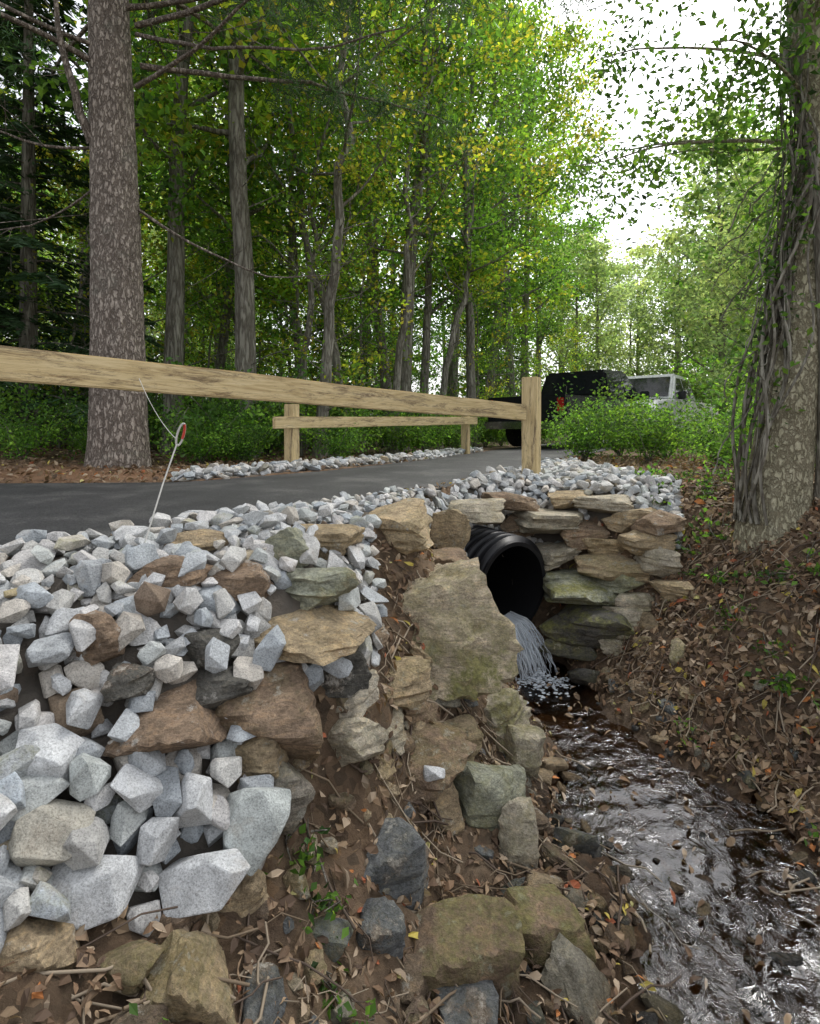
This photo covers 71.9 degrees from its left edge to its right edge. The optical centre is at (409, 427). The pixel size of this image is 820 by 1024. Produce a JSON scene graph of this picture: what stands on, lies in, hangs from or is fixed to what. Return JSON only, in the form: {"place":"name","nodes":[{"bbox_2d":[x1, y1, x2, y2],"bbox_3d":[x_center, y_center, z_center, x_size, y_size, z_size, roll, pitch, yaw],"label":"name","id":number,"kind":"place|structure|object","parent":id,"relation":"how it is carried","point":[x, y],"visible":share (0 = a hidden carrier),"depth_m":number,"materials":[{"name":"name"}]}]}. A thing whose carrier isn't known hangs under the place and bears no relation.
{"place":"outdoors","nodes":[
{"label":"outdoors","id":0,"kind":"place"},
{"bbox_2d":[0,439,627,544],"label":"driveway","id":1,"kind":"structure","parent":0,"point":[71,509],"depth_m":3.98,"materials":[{"name":"asphalt"}]},
{"bbox_2d":[484,370,648,446],"bbox_3d":[4.333,-0.461,13.982,2.320,1.835,5.830,0,0,44],"label":"pickup truck","id":2,"kind":"object","parent":1,"relation":"on","point":[584,379],"visible":0.29,"depth_m":13.09,"materials":[{"name":"black paint"}]},
{"bbox_2d":[595,374,718,444],"bbox_3d":[6.617,-0.461,15.419,2.320,1.835,5.830,0,0,42],"label":"pickup truck","id":3,"kind":"object","parent":1,"relation":"on","point":[664,386],"visible":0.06,"depth_m":14.44,"materials":[{"name":"white paint"}]},
{"bbox_2d":[0,0,793,399],"label":"sky","id":4,"kind":"structure","parent":0,"point":[690,30],"materials":[{"name":"white"}]},
{"bbox_2d":[0,424,819,1023],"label":"ground","id":5,"kind":"structure","parent":0,"point":[62,1006],"depth_m":2.08,"materials":[{"name":"soil"}]},
{"bbox_2d":[0,381,45,443],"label":"bush","id":6,"kind":"object","parent":5,"relation":"on","point":[8,392],"visible":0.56,"depth_m":7.23,"materials":[{"name":"green plant"}]},
{"bbox_2d":[0,392,88,458],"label":"bush","id":7,"kind":"object","parent":5,"relation":"on","point":[14,437],"visible":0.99,"depth_m":6.68,"materials":[{"name":"green plant"}]},
{"bbox_2d":[0,382,88,450],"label":"bush","id":8,"kind":"object","parent":5,"relation":"on","point":[60,416],"visible":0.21,"depth_m":8.12,"materials":[{"name":"green plant"}]},
{"bbox_2d":[0,0,89,435],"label":"spruce tree","id":9,"kind":"object","parent":5,"relation":"on","point":[15,322],"visible":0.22,"depth_m":9.44,"materials":[{"name":"plant"}]},
{"bbox_2d":[49,400,87,463],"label":"bush","id":10,"kind":"object","parent":5,"relation":"on","point":[82,438],"visible":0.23,"depth_m":6.80,"materials":[{"name":"green plant"}]},
{"bbox_2d":[0,0,164,446],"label":"spruce tree","id":11,"kind":"object","parent":5,"relation":"on","point":[28,338],"visible":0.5,"depth_m":8.25,"materials":[{"name":"plant"}]},
{"bbox_2d":[0,152,165,447],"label":"maple sapling","id":12,"kind":"object","parent":5,"relation":"on","point":[78,195],"visible":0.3,"depth_m":8.22,"materials":[{"name":"plant"}]},
{"bbox_2d":[1,8,216,360],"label":"maple tree","id":13,"kind":"object","parent":5,"relation":"on","point":[83,156],"visible":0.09,"depth_m":14.02,"materials":[{"name":"green plant"}]},
{"bbox_2d":[0,35,233,441],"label":"maple sapling","id":14,"kind":"object","parent":5,"relation":"on","point":[154,151],"visible":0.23,"depth_m":9.49,"materials":[{"name":"plant"}]},
{"bbox_2d":[0,0,323,438],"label":"maple tree","id":15,"kind":"object","parent":5,"relation":"on","point":[217,220],"visible":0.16,"depth_m":10.73,"materials":[{"name":"green plant"}]},
{"bbox_2d":[3,0,335,454],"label":"maple tree","id":16,"kind":"object","parent":5,"relation":"on","point":[173,342],"visible":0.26,"depth_m":8.97,"materials":[{"name":"green plant"}]},
{"bbox_2d":[145,259,234,411],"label":"maple sapling","id":17,"kind":"object","parent":5,"relation":"on","point":[194,339],"visible":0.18,"depth_m":11.38,"materials":[{"name":"plant"}]},
{"bbox_2d":[134,51,264,368],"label":"forest tree","id":18,"kind":"object","parent":5,"relation":"on","point":[158,252],"visible":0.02,"depth_m":25.81,"materials":[{"name":"green plant"}]},
{"bbox_2d":[148,401,254,463],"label":"bush","id":19,"kind":"object","parent":5,"relation":"on","point":[194,446],"visible":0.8,"depth_m":7.19,"materials":[{"name":"green plant"}]},
{"bbox_2d":[145,226,279,403],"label":"maple sapling","id":20,"kind":"object","parent":5,"relation":"on","point":[221,245],"visible":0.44,"depth_m":11.33,"materials":[{"name":"plant"}]},
{"bbox_2d":[0,484,434,952],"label":"riprap gravel","id":21,"kind":"structure","parent":5,"relation":"on","point":[96,573],"depth_m":1.80,"materials":[{"name":"stone"}]},
{"bbox_2d":[81,0,354,458],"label":"maple tree","id":22,"kind":"object","parent":5,"relation":"on","point":[245,341],"visible":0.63,"depth_m":8.54,"materials":[{"name":"green plant"}]},
{"bbox_2d":[178,366,287,459],"bbox_3d":[-2.494,-0.177,8.123,1.658,1.550,1.949,0,0,12],"label":"bush","id":23,"kind":"object","parent":5,"relation":"on","point":[236,406],"visible":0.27,"depth_m":7.97,"materials":[{"name":"green plant"}]},
{"bbox_2d":[138,130,331,405],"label":"maple sapling","id":24,"kind":"object","parent":5,"relation":"on","point":[264,351],"visible":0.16,"depth_m":12.22,"materials":[{"name":"plant"}]},
{"bbox_2d":[147,353,323,460],"bbox_3d":[-2.560,-0.265,8.128,2.798,1.645,2.582,0,0,-40],"label":"bush","id":25,"kind":"object","parent":5,"relation":"on","point":[203,407],"visible":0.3,"depth_m":7.78,"materials":[{"name":"green plant"}]},
{"bbox_2d":[201,401,282,461],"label":"bush","id":26,"kind":"object","parent":5,"relation":"on","point":[254,442],"visible":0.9,"depth_m":7.32,"materials":[{"name":"green plant"}]},
{"bbox_2d":[136,0,375,401],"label":"maple tree","id":27,"kind":"object","parent":5,"relation":"on","point":[223,349],"visible":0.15,"depth_m":11.57,"materials":[{"name":"green plant"}]},
{"bbox_2d":[200,220,320,376],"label":"maple sapling","id":28,"kind":"object","parent":5,"relation":"on","point":[259,342],"visible":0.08,"depth_m":13.81,"materials":[{"name":"plant"}]},
{"bbox_2d":[136,2,386,315],"bbox_3d":[-3.446,-4.912,13.039,5.400,10.952,4.620,0,0,24],"label":"maple tree","id":29,"kind":"object","parent":5,"relation":"on","point":[221,222],"visible":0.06,"depth_m":12.79,"materials":[{"name":"green plant"}]},
{"bbox_2d":[129,0,394,452],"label":"maple tree","id":30,"kind":"object","parent":5,"relation":"on","point":[165,183],"visible":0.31,"depth_m":8.83,"materials":[{"name":"green plant"}]},
{"bbox_2d":[0,344,540,473],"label":"wooden guardrail","id":31,"kind":"object","parent":5,"relation":"on","point":[32,365],"visible":0.89,"depth_m":3.10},
{"bbox_2d":[129,0,412,452],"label":"maple tree","id":32,"kind":"object","parent":5,"relation":"on","point":[336,358],"visible":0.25,"depth_m":10.29,"materials":[{"name":"green plant"}]},
{"bbox_2d":[153,147,390,376],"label":"maple sapling","id":33,"kind":"object","parent":5,"relation":"on","point":[261,326],"visible":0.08,"depth_m":14.84,"materials":[{"name":"plant"}]},
{"bbox_2d":[149,22,403,415],"bbox_3d":[-2.101,-3.226,11.387,4.601,7.798,5.254,0,0,37],"label":"maple sapling","id":34,"kind":"object","parent":5,"relation":"on","point":[285,128],"visible":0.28,"depth_m":10.56,"materials":[{"name":"plant"}]},
{"bbox_2d":[187,0,400,449],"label":"maple tree","id":35,"kind":"object","parent":5,"relation":"on","point":[289,304],"visible":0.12,"depth_m":11.61,"materials":[{"name":"green plant"}]},
{"bbox_2d":[263,817,330,892],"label":"weed","id":36,"kind":"object","parent":5,"relation":"on","point":[302,856],"visible":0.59,"depth_m":1.70,"materials":[{"name":"green plant"}]},
{"bbox_2d":[192,0,425,455],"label":"maple tree","id":37,"kind":"object","parent":5,"relation":"on","point":[311,305],"visible":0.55,"depth_m":9.49,"materials":[{"name":"green plant"}]},
{"bbox_2d":[0,0,627,467],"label":"pine tree","id":38,"kind":"object","parent":5,"relation":"on","point":[118,432],"visible":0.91,"depth_m":6.30,"materials":[{"name":"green plant"}]},
{"bbox_2d":[198,99,439,455],"bbox_3d":[-1.306,-2.250,9.475,3.813,5.754,3.591,0,0,14],"label":"maple sapling","id":39,"kind":"object","parent":5,"relation":"on","point":[298,353],"visible":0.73,"depth_m":9.10,"materials":[{"name":"plant"}]},
{"bbox_2d":[268,290,383,427],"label":"maple sapling","id":40,"kind":"object","parent":5,"relation":"on","point":[338,326],"visible":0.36,"depth_m":12.03,"materials":[{"name":"plant"}]},
{"bbox_2d":[170,446,482,481],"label":"riprap gravel","id":41,"kind":"structure","parent":5,"relation":"on","point":[210,471],"depth_m":6.08,"materials":[{"name":"gravel"}]},
{"bbox_2d":[299,878,357,939],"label":"weed","id":42,"kind":"object","parent":5,"relation":"on","point":[330,897],"visible":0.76,"depth_m":1.62,"materials":[{"name":"green plant"}]},
{"bbox_2d":[0,603,658,930],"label":"granite block","id":43,"kind":"object","parent":5,"relation":"on","point":[103,890],"depth_m":1.47,"materials":[{"name":"stone"}]},
{"bbox_2d":[274,348,401,454],"bbox_3d":[-1.328,-0.363,9.777,2.486,2.064,2.077,0,0,-24],"label":"bush","id":44,"kind":"object","parent":5,"relation":"on","point":[358,412],"visible":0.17,"depth_m":9.65,"materials":[{"name":"green plant"}]},
{"bbox_2d":[299,404,382,458],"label":"bush","id":45,"kind":"object","parent":5,"relation":"on","point":[330,447],"visible":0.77,"depth_m":7.75,"materials":[{"name":"green plant"}]},
{"bbox_2d":[204,0,478,444],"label":"maple tree","id":46,"kind":"object","parent":5,"relation":"on","point":[386,384],"visible":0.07,"depth_m":14.20,"materials":[{"name":"green plant"}]},
{"bbox_2d":[309,936,375,1021],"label":"weed","id":47,"kind":"object","parent":5,"relation":"on","point":[314,964],"visible":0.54,"depth_m":1.47,"materials":[{"name":"green plant"}]},
{"bbox_2d":[199,0,490,458],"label":"maple tree","id":48,"kind":"object","parent":5,"relation":"on","point":[328,336],"visible":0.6,"depth_m":8.53,"materials":[{"name":"green plant"}]},
{"bbox_2d":[0,489,694,1017],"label":"stone headwall","id":49,"kind":"object","parent":5,"relation":"on","point":[466,939],"visible":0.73,"depth_m":2.04,"materials":[{"name":"stone"}]},
{"bbox_2d":[465,525,545,632],"bbox_3d":[0.059,1.084,4.955,0.712,0.783,2.419,0,0,-34],"label":"culvert pipe","id":50,"kind":"object","parent":49,"relation":"attached to","point":[519,565],"visible":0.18,"depth_m":4.17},
{"bbox_2d":[293,163,428,449],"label":"maple sapling","id":51,"kind":"object","parent":5,"relation":"on","point":[384,321],"visible":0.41,"depth_m":12.04,"materials":[{"name":"plant"}]},
{"bbox_2d":[273,404,476,462],"bbox_3d":[-0.231,0.305,8.299,0.233,1.150,4.757,0,0,35],"label":"wooden guardrail","id":52,"kind":"object","parent":5,"relation":"on","point":[291,422],"visible":0.85,"depth_m":7.18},
{"bbox_2d":[283,0,485,442],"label":"maple tree","id":53,"kind":"object","parent":5,"relation":"on","point":[394,305],"visible":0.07,"depth_m":16.90,"materials":[{"name":"green plant"}]},
{"bbox_2d":[96,642,684,1023],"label":"creek bank stone","id":54,"kind":"object","parent":5,"relation":"on","point":[181,970],"visible":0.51,"depth_m":1.60,"materials":[{"name":"stone"}]},
{"bbox_2d":[354,384,437,453],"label":"bush","id":55,"kind":"object","parent":5,"relation":"on","point":[383,440],"visible":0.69,"depth_m":9.66,"materials":[{"name":"green plant"}]},
{"bbox_2d":[345,264,446,411],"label":"maple sapling","id":56,"kind":"object","parent":5,"relation":"on","point":[419,318],"visible":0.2,"depth_m":16.67,"materials":[{"name":"plant"}]},
{"bbox_2d":[301,91,493,390],"bbox_3d":[-1.002,-7.783,26.861,9.047,16.878,9.866,0,0,-28],"label":"forest tree","id":57,"kind":"object","parent":5,"relation":"on","point":[435,359],"visible":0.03,"depth_m":26.45,"materials":[{"name":"green plant"}]},
{"bbox_2d":[244,0,555,449],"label":"maple tree","id":58,"kind":"object","parent":5,"relation":"on","point":[406,373],"visible":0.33,"depth_m":11.80,"materials":[{"name":"green plant"}]},
{"bbox_2d":[291,0,524,453],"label":"maple tree","id":59,"kind":"object","parent":5,"relation":"on","point":[402,332],"visible":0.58,"depth_m":10.21,"materials":[{"name":"green plant"}]},
{"bbox_2d":[0,439,815,482],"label":"leaf litter","id":60,"kind":"object","parent":5,"relation":"on","point":[695,461],"visible":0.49,"depth_m":6.42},
{"bbox_2d":[0,472,819,1023],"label":"leaf litter","id":61,"kind":"object","parent":5,"relation":"on","point":[86,960],"visible":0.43,"depth_m":2.07,"materials":[{"name":"plant"}]},
{"bbox_2d":[1,467,819,1023],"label":"fallen twigs","id":62,"kind":"object","parent":5,"relation":"on","point":[345,911],"visible":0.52,"depth_m":2.13,"materials":[{"name":"wood"},{"name":"bark"}]},
{"bbox_2d":[296,0,538,447],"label":"maple tree","id":63,"kind":"object","parent":5,"relation":"on","point":[428,311],"visible":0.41,"depth_m":12.62,"materials":[{"name":"green plant"}]},
{"bbox_2d":[395,412,479,451],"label":"bush","id":64,"kind":"object","parent":5,"relation":"on","point":[426,443],"visible":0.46,"depth_m":10.40,"materials":[{"name":"green plant"}]},
{"bbox_2d":[320,0,576,395],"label":"maple tree","id":65,"kind":"object","parent":5,"relation":"on","point":[513,290],"visible":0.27,"depth_m":16.83,"materials":[{"name":"green plant"}]},
{"bbox_2d":[427,396,491,448],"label":"bush","id":66,"kind":"object","parent":5,"relation":"on","point":[453,442],"visible":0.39,"depth_m":11.03,"materials":[{"name":"green plant"}]},
{"bbox_2d":[399,557,523,700],"bbox_3d":[0.037,1.018,2.867,0.739,0.687,0.858,0,0,-25],"label":"boulder","id":67,"kind":"object","parent":5,"relation":"on","point":[469,640],"visible":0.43,"depth_m":2.68,"materials":[{"name":"stone"}]},
{"bbox_2d":[346,0,582,447],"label":"maple tree","id":68,"kind":"object","parent":5,"relation":"on","point":[470,369],"visible":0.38,"depth_m":13.14,"materials":[{"name":"green plant"}]},
{"bbox_2d":[398,175,551,395],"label":"forest tree","id":69,"kind":"object","parent":5,"relation":"on","point":[435,302],"visible":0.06,"depth_m":27.32,"materials":[{"name":"green plant"}]},
{"bbox_2d":[391,5,569,449],"bbox_3d":[1.635,-4.338,12.676,4.200,9.942,4.079,0,0,3],"label":"maple tree","id":70,"kind":"object","parent":5,"relation":"on","point":[447,361],"visible":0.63,"depth_m":12.14,"materials":[{"name":"green plant"}]},
{"bbox_2d":[443,313,528,439],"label":"maple sapling","id":71,"kind":"object","parent":5,"relation":"on","point":[491,340],"visible":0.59,"depth_m":15.31,"materials":[{"name":"plant"}]},
{"bbox_2d":[433,245,552,422],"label":"maple sapling","id":72,"kind":"object","parent":5,"relation":"on","point":[478,369],"visible":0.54,"depth_m":14.11,"materials":[{"name":"plant"}]},
{"bbox_2d":[415,104,573,439],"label":"forest tree","id":73,"kind":"object","parent":5,"relation":"on","point":[520,280],"visible":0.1,"depth_m":21.58,"materials":[{"name":"green plant"}]},
{"bbox_2d":[480,327,542,397],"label":"maple sapling","id":74,"kind":"object","parent":5,"relation":"on","point":[520,390],"visible":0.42,"depth_m":18.51,"materials":[{"name":"plant"}]},
{"bbox_2d":[417,4,626,441],"bbox_3d":[3.532,-7.057,20.071,6.929,15.451,7.684,0,0,-13],"label":"maple tree","id":75,"kind":"object","parent":5,"relation":"on","point":[558,45],"visible":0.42,"depth_m":19.06,"materials":[{"name":"green plant"}]},
{"bbox_2d":[430,29,616,438],"bbox_3d":[3.754,-7.171,20.166,7.714,15.646,6.601,0,0,-8],"label":"maple tree","id":76,"kind":"object","parent":5,"relation":"on","point":[505,214],"visible":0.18,"depth_m":19.69,"materials":[{"name":"green plant"}]},
{"bbox_2d":[440,3,627,394],"bbox_3d":[4.589,-7.700,21.851,7.347,16.728,7.227,0,0,19],"label":"maple tree","id":77,"kind":"object","parent":5,"relation":"on","point":[545,126],"visible":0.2,"depth_m":21.58,"materials":[{"name":"green plant"}]},
{"bbox_2d":[414,457,684,570],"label":"riprap gravel","id":78,"kind":"structure","parent":5,"relation":"on","point":[589,477],"depth_m":4.61,"materials":[{"name":"stone"}]},
{"bbox_2d":[485,122,619,377],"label":"forest tree","id":79,"kind":"object","parent":5,"relation":"on","point":[562,262],"visible":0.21,"depth_m":29.51,"materials":[{"name":"green plant"}]},
{"bbox_2d":[516,309,602,387],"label":"maple sapling","id":80,"kind":"object","parent":5,"relation":"on","point":[565,327],"visible":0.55,"depth_m":22.55,"materials":[{"name":"plant"}]},
{"bbox_2d":[517,193,628,430],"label":"forest tree","id":81,"kind":"object","parent":5,"relation":"on","point":[562,221],"visible":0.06,"depth_m":39.66,"materials":[{"name":"green plant"}]},
{"bbox_2d":[529,237,629,386],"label":"forest tree","id":82,"kind":"object","parent":5,"relation":"on","point":[588,269],"visible":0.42,"depth_m":33.85,"materials":[{"name":"green plant"}]},
{"bbox_2d":[541,372,646,459],"bbox_3d":[2.609,-0.092,8.282,1.719,1.427,1.436,0,0,-7],"label":"bush","id":83,"kind":"object","parent":5,"relation":"on","point":[581,444],"visible":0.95,"depth_m":8.15,"materials":[{"name":"green plant"}]},
{"bbox_2d":[534,229,662,375],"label":"forest tree","id":84,"kind":"object","parent":5,"relation":"on","point":[603,248],"visible":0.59,"depth_m":33.51,"materials":[{"name":"green plant"}]},
{"bbox_2d":[547,260,654,376],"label":"forest tree","id":85,"kind":"object","parent":5,"relation":"on","point":[614,315],"visible":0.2,"depth_m":40.12,"materials":[{"name":"green plant"}]},
{"bbox_2d":[560,365,671,455],"bbox_3d":[3.362,-0.216,9.434,1.723,1.712,2.062,0,0,11],"label":"bush","id":86,"kind":"object","parent":5,"relation":"on","point":[619,446],"visible":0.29,"depth_m":9.33,"materials":[{"name":"green plant"}]},
{"bbox_2d":[592,283,669,375],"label":"forest tree","id":87,"kind":"object","parent":5,"relation":"on","point":[631,325],"visible":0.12,"depth_m":45.01,"materials":[{"name":"green plant"}]},
{"bbox_2d":[591,237,681,375],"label":"forest tree","id":88,"kind":"object","parent":5,"relation":"on","point":[640,250],"visible":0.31,"depth_m":44.29,"materials":[{"name":"green plant"}]},
{"bbox_2d":[592,372,711,462],"bbox_3d":[3.242,-0.068,7.678,1.380,1.290,1.622,0,0,-39],"label":"bush","id":89,"kind":"object","parent":5,"relation":"on","point":[644,440],"visible":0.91,"depth_m":7.54,"materials":[{"name":"green plant"}]},
{"bbox_2d":[608,392,731,457],"bbox_3d":[3.859,-0.011,8.594,1.881,1.106,1.736,0,0,-23],"label":"bush","id":90,"kind":"object","parent":5,"relation":"on","point":[645,403],"visible":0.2,"depth_m":8.48,"materials":[{"name":"green plant"}]},
{"bbox_2d":[624,226,717,430],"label":"forest tree","id":91,"kind":"object","parent":5,"relation":"on","point":[661,271],"visible":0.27,"depth_m":41.02,"materials":[{"name":"green plant"}]},
{"bbox_2d":[530,672,817,1023],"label":"creek bed stone","id":92,"kind":"object","parent":5,"relation":"on","point":[556,765],"visible":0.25,"depth_m":2.66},
{"bbox_2d":[552,0,819,552],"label":"vine covered tree","id":93,"kind":"object","parent":5,"relation":"on","point":[788,472],"visible":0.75,"depth_m":3.60,"materials":[{"name":"rough scaly bark"},{"name":"leaf"}]},
{"bbox_2d":[698,0,819,525],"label":"hanging vine","id":94,"kind":"object","parent":93,"relation":"hanging from","point":[779,284],"visible":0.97,"depth_m":3.55,"materials":[{"name":"plant"}]},
{"bbox_2d":[580,819,817,995],"bbox_3d":[1.149,1.785,1.843,0.895,0.154,1.300,0,0,0],"label":"creek bed stone","id":95,"kind":"object","parent":5,"relation":"on","point":[783,959],"visible":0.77,"depth_m":2.13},
{"bbox_2d":[620,98,788,428],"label":"forest tree","id":96,"kind":"object","parent":5,"relation":"on","point":[700,207],"visible":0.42,"depth_m":18.93,"materials":[{"name":"green plant"}]},
{"bbox_2d":[598,461,819,923],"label":"leaf litter","id":97,"kind":"object","parent":5,"relation":"on","point":[718,661],"visible":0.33,"depth_m":3.08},
{"bbox_2d":[601,591,817,828],"bbox_3d":[1.566,1.427,2.559,0.776,0.838,2.708,0,0,0],"label":"creek bank stone","id":98,"kind":"object","parent":5,"relation":"on","point":[649,621],"visible":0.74,"depth_m":3.29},
{"bbox_2d":[666,387,754,464],"bbox_3d":[3.392,0.042,6.121,1.146,0.951,0.957,0,0,3],"label":"bush","id":99,"kind":"object","parent":5,"relation":"on","point":[710,438],"visible":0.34,"depth_m":6.08,"materials":[{"name":"green plant"}]},
{"bbox_2d":[677,405,756,468],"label":"bush","id":100,"kind":"object","parent":5,"relation":"on","point":[727,443],"visible":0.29,"depth_m":5.24,"materials":[{"name":"green plant"}]},
{"bbox_2d":[645,96,793,412],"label":"forest tree","id":101,"kind":"object","parent":5,"relation":"on","point":[697,366],"visible":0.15,"depth_m":21.84,"materials":[{"name":"green plant"}]},
{"bbox_2d":[681,367,760,436],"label":"bush","id":102,"kind":"object","parent":5,"relation":"on","point":[715,391],"visible":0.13,"depth_m":6.66,"materials":[{"name":"green plant"}]},
{"bbox_2d":[658,154,792,405],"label":"forest tree","id":103,"kind":"object","parent":5,"relation":"on","point":[727,283],"visible":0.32,"depth_m":12.81,"materials":[{"name":"green plant"}]},
{"bbox_2d":[681,135,797,410],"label":"forest tree","id":104,"kind":"object","parent":5,"relation":"on","point":[715,218],"visible":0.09,"depth_m":15.22,"materials":[{"name":"green plant"}]},
{"bbox_2d":[744,659,819,705],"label":"weed","id":105,"kind":"object","parent":5,"relation":"on","point":[786,687],"visible":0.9,"depth_m":2.83,"materials":[{"name":"green plant"}]},
{"bbox_2d":[517,659,819,1023],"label":"creek water","id":106,"kind":"structure","parent":0,"point":[771,990],"depth_m":2.24,"materials":[{"name":"liquid"}]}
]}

